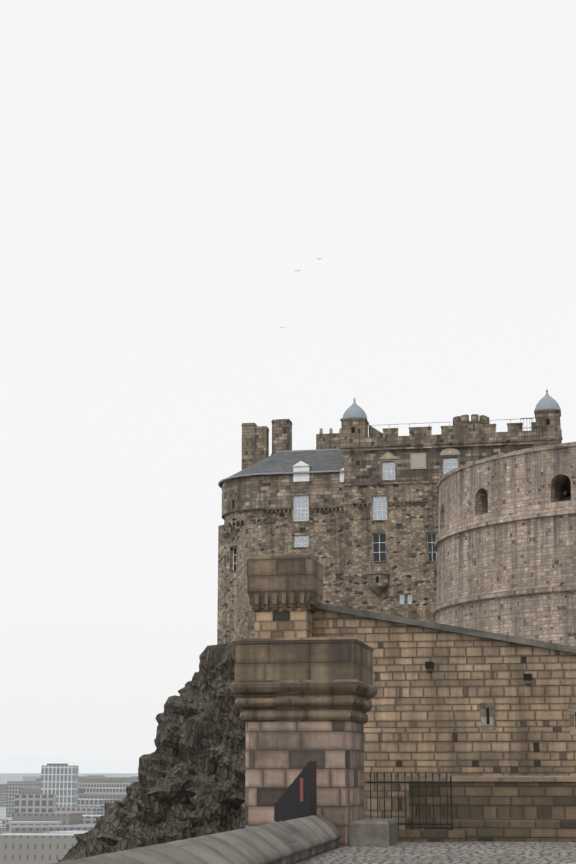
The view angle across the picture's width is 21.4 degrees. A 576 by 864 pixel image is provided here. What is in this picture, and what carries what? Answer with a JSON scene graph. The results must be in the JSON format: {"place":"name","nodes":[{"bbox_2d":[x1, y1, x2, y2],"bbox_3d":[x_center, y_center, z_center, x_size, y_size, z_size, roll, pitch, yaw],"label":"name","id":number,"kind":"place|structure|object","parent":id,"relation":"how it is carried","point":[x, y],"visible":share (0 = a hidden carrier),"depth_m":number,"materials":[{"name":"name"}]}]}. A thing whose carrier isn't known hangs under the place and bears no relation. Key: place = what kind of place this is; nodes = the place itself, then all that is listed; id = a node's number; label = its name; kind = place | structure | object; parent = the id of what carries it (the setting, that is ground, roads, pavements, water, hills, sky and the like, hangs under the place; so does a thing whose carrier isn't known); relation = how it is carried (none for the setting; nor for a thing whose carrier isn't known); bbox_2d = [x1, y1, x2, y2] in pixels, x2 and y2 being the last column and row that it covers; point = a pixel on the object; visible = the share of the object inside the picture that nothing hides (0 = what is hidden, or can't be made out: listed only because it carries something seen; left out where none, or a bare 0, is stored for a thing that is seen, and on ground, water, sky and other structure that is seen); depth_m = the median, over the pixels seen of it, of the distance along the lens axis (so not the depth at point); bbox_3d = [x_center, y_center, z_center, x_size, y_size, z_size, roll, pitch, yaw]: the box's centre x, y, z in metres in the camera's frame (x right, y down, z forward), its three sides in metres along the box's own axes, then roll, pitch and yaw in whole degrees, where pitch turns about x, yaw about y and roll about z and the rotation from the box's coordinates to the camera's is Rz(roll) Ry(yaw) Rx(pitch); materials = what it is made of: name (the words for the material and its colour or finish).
{"place":"outdoors","nodes":[
{"label":"outdoors","id":0,"kind":"place"},
{"bbox_2d":[0,773,137,816],"bbox_3d":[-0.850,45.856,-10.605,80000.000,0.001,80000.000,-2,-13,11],"label":"ground","id":1,"kind":"structure","parent":0,"point":[5,778],"depth_m":14604.56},
{"bbox_2d":[0,764,138,863],"bbox_3d":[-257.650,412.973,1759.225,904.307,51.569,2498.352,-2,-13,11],"label":"city buildings","id":2,"kind":"structure","parent":1,"relation":"on","point":[52,810],"depth_m":682.37,"materials":[{"name":"grey concrete"}]},
{"bbox_2d":[0,757,138,772],"bbox_3d":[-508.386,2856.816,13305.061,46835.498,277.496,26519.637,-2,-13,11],"label":"horizon hills","id":3,"kind":"structure","parent":0,"point":[21,764],"depth_m":25433.97,"materials":[{"name":"white"}]},
{"bbox_2d":[58,643,245,861],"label":"castle rock","id":4,"kind":"object","parent":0,"point":[190,783],"visible":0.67,"depth_m":112.95,"materials":[{"name":"grey stone"}]},
{"bbox_2d":[345,483,438,622],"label":"palace tower walls","id":5,"kind":"structure","parent":4,"relation":"on","point":[408,568],"depth_m":116.28,"materials":[{"name":"brown stone"}]},
{"bbox_2d":[229,455,459,603],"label":"windows","id":6,"kind":"structure","parent":5,"relation":"in","point":[378,504],"depth_m":117.47,"materials":[{"name":"grey glass"}]},
{"bbox_2d":[340,417,368,456],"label":"turret","id":7,"kind":"object","parent":5,"relation":"on","point":[354,427],"visible":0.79,"depth_m":118.72,"materials":[{"name":"brown stone"}]},
{"bbox_2d":[342,397,366,418],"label":"dome roof","id":8,"kind":"structure","parent":7,"relation":"on","point":[354,410],"depth_m":119.24,"materials":[{"name":"grey metal"}]},
{"bbox_2d":[370,426,382,436],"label":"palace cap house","id":9,"kind":"structure","parent":5,"relation":"on","point":[374,432],"depth_m":120.31,"materials":[{"name":"brown stone"}]},
{"bbox_2d":[367,563,389,597],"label":"bartizan","id":10,"kind":"object","parent":5,"relation":"attached to","point":[378,580],"visible":0.96,"depth_m":115.47,"materials":[{"name":"brown stone"}]},
{"bbox_2d":[346,444,536,483],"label":"upper wall","id":11,"kind":"structure","parent":5,"relation":"on","point":[365,468],"depth_m":117.33,"materials":[{"name":"brown stone"}]},
{"bbox_2d":[340,422,562,607],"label":"stone trim","id":12,"kind":"structure","parent":5,"relation":"attached to","point":[476,435],"depth_m":117.05,"materials":[{"name":"brown stone"}]},
{"bbox_2d":[453,414,488,424],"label":"palace stair turret","id":13,"kind":"object","parent":5,"relation":"on","point":[476,419],"visible":0.23,"depth_m":123.22,"materials":[{"name":"brown stone"}]},
{"bbox_2d":[534,409,560,446],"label":"turret","id":14,"kind":"object","parent":5,"relation":"on","point":[550,420],"visible":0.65,"depth_m":115.93,"materials":[{"name":"brown stone"}]},
{"bbox_2d":[535,389,559,409],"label":"turret roof","id":15,"kind":"structure","parent":14,"relation":"on","point":[546,401],"depth_m":116.45,"materials":[{"name":"grey metal"}]},
{"bbox_2d":[217,515,344,644],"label":"palace walls","id":16,"kind":"structure","parent":0,"point":[326,549],"depth_m":118.81,"materials":[{"name":"brown stone"}]},
{"bbox_2d":[244,520,255,638],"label":"palace corner quoins","id":17,"kind":"object","parent":16,"relation":"attached to","point":[249,618],"visible":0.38,"depth_m":118.84,"materials":[{"name":"brown stone"}]},
{"bbox_2d":[221,506,344,538],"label":"corbels","id":18,"kind":"object","parent":16,"relation":"attached to","point":[226,533],"visible":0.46,"depth_m":119.12,"materials":[{"name":"brown stone"}]},
{"bbox_2d":[224,508,343,523],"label":"wall band","id":19,"kind":"object","parent":16,"relation":"attached to","point":[247,514],"visible":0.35,"depth_m":119.42,"materials":[{"name":"brown stone"}]},
{"bbox_2d":[222,472,343,519],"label":"palace upper walls","id":20,"kind":"structure","parent":0,"point":[251,492],"depth_m":119.37,"materials":[{"name":"brown stone"}]},
{"bbox_2d":[220,450,343,485],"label":"roof","id":21,"kind":"structure","parent":20,"relation":"on","point":[328,460],"depth_m":121.75,"materials":[{"name":"grey stone"}]},
{"bbox_2d":[218,449,343,488],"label":"roof edge trim","id":22,"kind":"structure","parent":21,"relation":"attached to","point":[219,482],"depth_m":120.02,"materials":[{"name":"grey metal"}]},
{"bbox_2d":[241,419,340,469],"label":"chimneys","id":23,"kind":"object","parent":21,"relation":"on","point":[255,443],"visible":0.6,"depth_m":128.79,"materials":[{"name":"brown stone"}]},
{"bbox_2d":[319,428,340,433],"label":"chimney pots","id":24,"kind":"object","parent":23,"relation":"on","point":[321,431],"visible":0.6,"depth_m":127.55,"materials":[{"name":"ceramic"}]},
{"bbox_2d":[292,461,343,481],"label":"dormer windows","id":25,"kind":"structure","parent":21,"relation":"on","point":[300,464],"depth_m":119.22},
{"bbox_2d":[0,0,575,760],"label":"sky","id":26,"kind":"structure","parent":0,"point":[169,169],"materials":[{"name":"white"}]},
{"bbox_2d":[378,448,459,468],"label":"stone panels","id":27,"kind":"object","parent":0,"point":[417,460],"visible":0.94,"depth_m":117.29,"materials":[{"name":"beige stone"}]},
{"bbox_2d":[298,841,575,863],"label":"cobblestone pavement","id":28,"kind":"structure","parent":0,"point":[477,852],"depth_m":31.62,"materials":[{"name":"grey stone"}]},
{"bbox_2d":[51,814,340,863],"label":"parapet coping","id":29,"kind":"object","parent":28,"relation":"on","point":[296,840],"depth_m":25.14,"materials":[{"name":"stone"}]},
{"bbox_2d":[274,761,316,821],"bbox_3d":[0.170,8.296,33.966,0.800,1.902,0.856,-2,-13,11],"label":"sign panel","id":30,"kind":"object","parent":29,"relation":"attached to","point":[298,798],"visible":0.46,"depth_m":33.60,"materials":[{"name":"black metal"}]},
{"bbox_2d":[229,637,377,847],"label":"gate pier","id":31,"kind":"structure","parent":28,"relation":"on","point":[301,703],"depth_m":35.25,"materials":[{"name":"stone"}]},
{"bbox_2d":[350,819,397,845],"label":"stone block","id":32,"kind":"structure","parent":28,"relation":"on","point":[373,832],"depth_m":34.55,"materials":[{"name":"stone"}]},
{"bbox_2d":[398,830,466,841],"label":"railing kerb","id":33,"kind":"structure","parent":28,"relation":"on","point":[432,835],"depth_m":36.40,"materials":[{"name":"stone"}]},
{"bbox_2d":[366,771,452,829],"bbox_3d":[2.935,8.918,36.957,2.080,1.400,0.040,-2,-13,11],"label":"iron railing","id":34,"kind":"object","parent":33,"relation":"on","point":[419,823],"visible":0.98,"depth_m":36.91,"materials":[{"name":"black metal"}]},
{"bbox_2d":[312,609,575,829],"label":"gatehouse wall","id":35,"kind":"structure","parent":28,"relation":"on","point":[452,703],"depth_m":46.84,"materials":[{"name":"stone"}]},
{"bbox_2d":[247,553,322,637],"bbox_3d":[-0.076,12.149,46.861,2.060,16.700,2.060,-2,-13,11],"label":"stone turret","id":36,"kind":"object","parent":35,"relation":"on","point":[285,592],"visible":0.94,"depth_m":47.49,"materials":[{"name":"brown stone"}]},
{"bbox_2d":[315,602,575,652],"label":"wall coping","id":37,"kind":"object","parent":35,"relation":"on","point":[456,629],"visible":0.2,"depth_m":47.30,"materials":[{"name":"grey stone"}]},
{"bbox_2d":[368,417,545,436],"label":"palace ironwork","id":38,"kind":"object","parent":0,"point":[531,427],"visible":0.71,"depth_m":117.06,"materials":[{"name":"grey metal"}]},
{"bbox_2d":[432,442,575,646],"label":"curved battery wall","id":39,"kind":"structure","parent":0,"point":[506,561],"depth_m":90.51,"materials":[{"name":"stone"}]},
{"bbox_2d":[487,491,570,506],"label":"cannons","id":40,"kind":"object","parent":39,"relation":"on","point":[566,493],"visible":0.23,"depth_m":89.49,"materials":[{"name":"black metal"}]},
{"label":"tarmac path","id":41,"kind":"structure","parent":0,"visible":0},
{"bbox_2d":[406,776,575,841],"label":"low stone wall","id":42,"kind":"structure","parent":41,"relation":"on","point":[515,808],"depth_m":37.07,"materials":[{"name":"stone"}]}
]}

